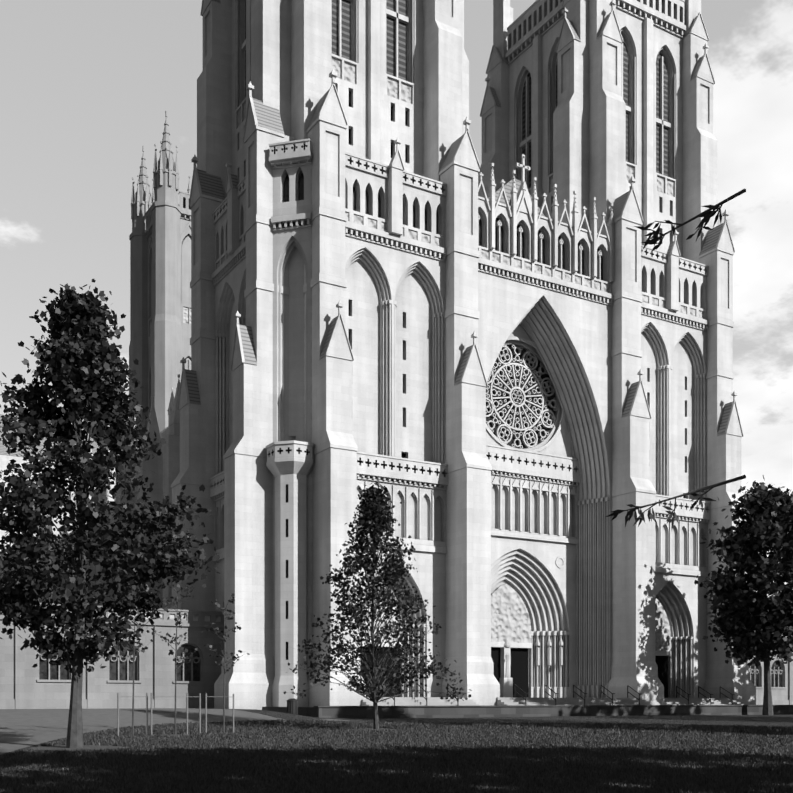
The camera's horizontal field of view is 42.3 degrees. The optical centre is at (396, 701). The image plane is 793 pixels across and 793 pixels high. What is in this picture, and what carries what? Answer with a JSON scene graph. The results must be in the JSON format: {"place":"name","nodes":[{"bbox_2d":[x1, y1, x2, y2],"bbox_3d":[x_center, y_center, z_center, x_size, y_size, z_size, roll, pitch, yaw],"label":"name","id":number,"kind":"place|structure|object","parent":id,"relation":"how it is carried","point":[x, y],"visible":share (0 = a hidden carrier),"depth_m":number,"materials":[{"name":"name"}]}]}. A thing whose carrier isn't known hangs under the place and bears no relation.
{"place":"outdoors","nodes":[
{"label":"outdoors","id":0,"kind":"place"},
{"bbox_2d":[0,708,349,754],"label":"paved plaza","id":1,"kind":"structure","parent":0,"point":[21,728],"depth_m":47.61,"materials":[{"name":"concrete"}]},
{"bbox_2d":[0,708,792,792],"bbox_3d":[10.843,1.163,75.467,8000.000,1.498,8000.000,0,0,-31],"label":"lawn ground","id":2,"kind":"structure","parent":0,"point":[768,720],"depth_m":58.64,"materials":[{"name":"grey plant"}]},
{"bbox_2d":[29,745,130,751],"bbox_3d":[-9.145,1.335,29.417,3.000,0.070,3.000,0,0,-31],"label":"mulch bed","id":3,"kind":"object","parent":2,"relation":"on","point":[63,747],"visible":0.54,"depth_m":29.34,"materials":[{"name":"grey soil"}]},
{"bbox_2d":[0,279,219,747],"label":"maple tree","id":4,"kind":"object","parent":2,"relation":"on","point":[82,374],"visible":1,"depth_m":28.66,"materials":[{"name":"black plant"}]},
{"bbox_2d":[0,603,223,708],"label":"building wing","id":5,"kind":"structure","parent":2,"relation":"on","point":[24,684],"depth_m":65.94,"materials":[{"name":"stone"}]},
{"bbox_2d":[117,693,147,736],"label":"tree stakes","id":6,"kind":"object","parent":2,"relation":"on","point":[118,696],"visible":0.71,"depth_m":35.79,"materials":[{"name":"grey wood"}]},
{"bbox_2d":[118,584,152,735],"bbox_3d":[-9.380,-1.482,35.912,1.342,5.542,1.941,0,0,21],"label":"sapling tree","id":7,"kind":"object","parent":2,"relation":"on","point":[138,646],"visible":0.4,"depth_m":35.90,"materials":[{"name":"grey plant"}]},
{"bbox_2d":[146,582,197,734],"bbox_3d":[-7.974,-1.594,37.279,1.983,5.767,1.605,0,0,-31],"label":"sapling tree","id":8,"kind":"object","parent":2,"relation":"on","point":[178,622],"visible":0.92,"depth_m":37.19,"materials":[{"name":"grey plant"}]},
{"bbox_2d":[157,734,188,736],"bbox_3d":[-7.995,1.212,37.214,1.800,0.048,1.802,0,0,-31],"label":"mulch bed","id":9,"kind":"object","parent":2,"relation":"on","point":[171,735],"visible":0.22,"depth_m":37.39,"materials":[{"name":"grey soil"}]},
{"bbox_2d":[151,693,200,734],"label":"tree stakes","id":10,"kind":"object","parent":2,"relation":"on","point":[186,696],"visible":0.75,"depth_m":37.83,"materials":[{"name":"grey wood"}]},
{"bbox_2d":[205,693,233,732],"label":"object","id":11,"kind":"object","parent":2,"relation":"on","point":[206,696],"visible":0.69,"depth_m":39.23,"materials":[{"name":"grey wood"}]},
{"bbox_2d":[202,593,249,732],"bbox_3d":[-6.560,-1.425,39.478,1.481,5.421,1.807,0,0,-41],"label":"sapling tree","id":12,"kind":"object","parent":2,"relation":"on","point":[232,600],"visible":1,"depth_m":39.33,"materials":[{"name":"grey plant"}]},
{"bbox_2d":[0,176,544,608],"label":"nave","id":13,"kind":"structure","parent":2,"relation":"on","point":[165,467],"depth_m":96.04,"materials":[{"name":"grey stone"}]},
{"bbox_2d":[129,111,190,440],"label":"crossing tower","id":14,"kind":"structure","parent":13,"relation":"on","point":[160,289],"depth_m":140.71,"materials":[{"name":"stone"}]},
{"bbox_2d":[286,698,297,714],"bbox_3d":[-6.006,0.299,59.044,0.670,0.980,0.653,0,0,-31],"label":"litter bin","id":15,"kind":"object","parent":2,"relation":"on","point":[292,705],"visible":0.83,"depth_m":58.81,"materials":[{"name":"grey metal"}]},
{"bbox_2d":[171,0,499,709],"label":"tower","id":16,"kind":"structure","parent":2,"relation":"on","point":[336,363],"depth_m":69.03,"materials":[{"name":"stone"}]},
{"bbox_2d":[350,728,393,730],"bbox_3d":[-0.985,1.202,44.249,2.600,0.052,2.606,0,0,-31],"label":"mulch bed","id":17,"kind":"object","parent":2,"relation":"on","point":[373,729],"visible":0.41,"depth_m":44.16,"materials":[{"name":"grey soil"}]},
{"bbox_2d":[283,482,471,728],"bbox_3d":[-0.847,-4.102,44.292,7.881,10.873,7.203,0,0,-31],"label":"young oak tree","id":18,"kind":"object","parent":2,"relation":"on","point":[374,519],"visible":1,"depth_m":44.00,"materials":[{"name":"black plant"}]},
{"bbox_2d":[0,718,792,792],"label":"lawn grass tufts","id":19,"kind":"object","parent":2,"relation":"on","point":[519,762],"visible":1,"depth_m":25.22,"materials":[{"name":"plant"}]},
{"bbox_2d":[262,705,792,717],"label":"terrace retaining wall","id":20,"kind":"structure","parent":2,"relation":"on","point":[462,711],"depth_m":65.69,"materials":[{"name":"grey stone"}]},
{"bbox_2d":[478,154,614,697],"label":"central bay","id":21,"kind":"object","parent":2,"relation":"on","point":[545,298],"visible":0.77,"depth_m":78.63,"materials":[{"name":"stone"}]},
{"bbox_2d":[503,638,510,677],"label":"trumeau statue","id":22,"kind":"object","parent":21,"relation":"on","point":[507,655],"visible":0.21,"depth_m":79.15,"materials":[{"name":"stone"}]},
{"bbox_2d":[362,697,745,705],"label":"terrace paving","id":23,"kind":"structure","parent":2,"relation":"on","point":[417,701],"depth_m":70.78,"materials":[{"name":"stone"}]},
{"bbox_2d":[384,683,734,705],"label":"handrails","id":24,"kind":"object","parent":23,"relation":"on","point":[573,694],"visible":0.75,"depth_m":72.08,"materials":[{"name":"black metal"}]},
{"bbox_2d":[478,0,755,704],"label":"tower","id":25,"kind":"structure","parent":2,"relation":"on","point":[605,103],"depth_m":83.50,"materials":[{"name":"stone"}]},
{"bbox_2d":[694,475,792,714],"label":"tree","id":26,"kind":"object","parent":2,"relation":"on","point":[756,621],"visible":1,"depth_m":73.54,"materials":[{"name":"black plant"}]},
{"bbox_2d":[747,642,792,704],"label":"building wing","id":27,"kind":"structure","parent":2,"relation":"on","point":[782,683],"depth_m":95.24,"materials":[{"name":"stone"}]},
{"bbox_2d":[0,0,792,596],"label":"sky","id":28,"kind":"structure","parent":0,"point":[85,85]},
{"bbox_2d":[606,188,745,531],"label":"tree branches","id":29,"kind":"object","parent":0,"point":[707,214],"visible":1,"depth_m":6.58,"materials":[{"name":"black plant"}]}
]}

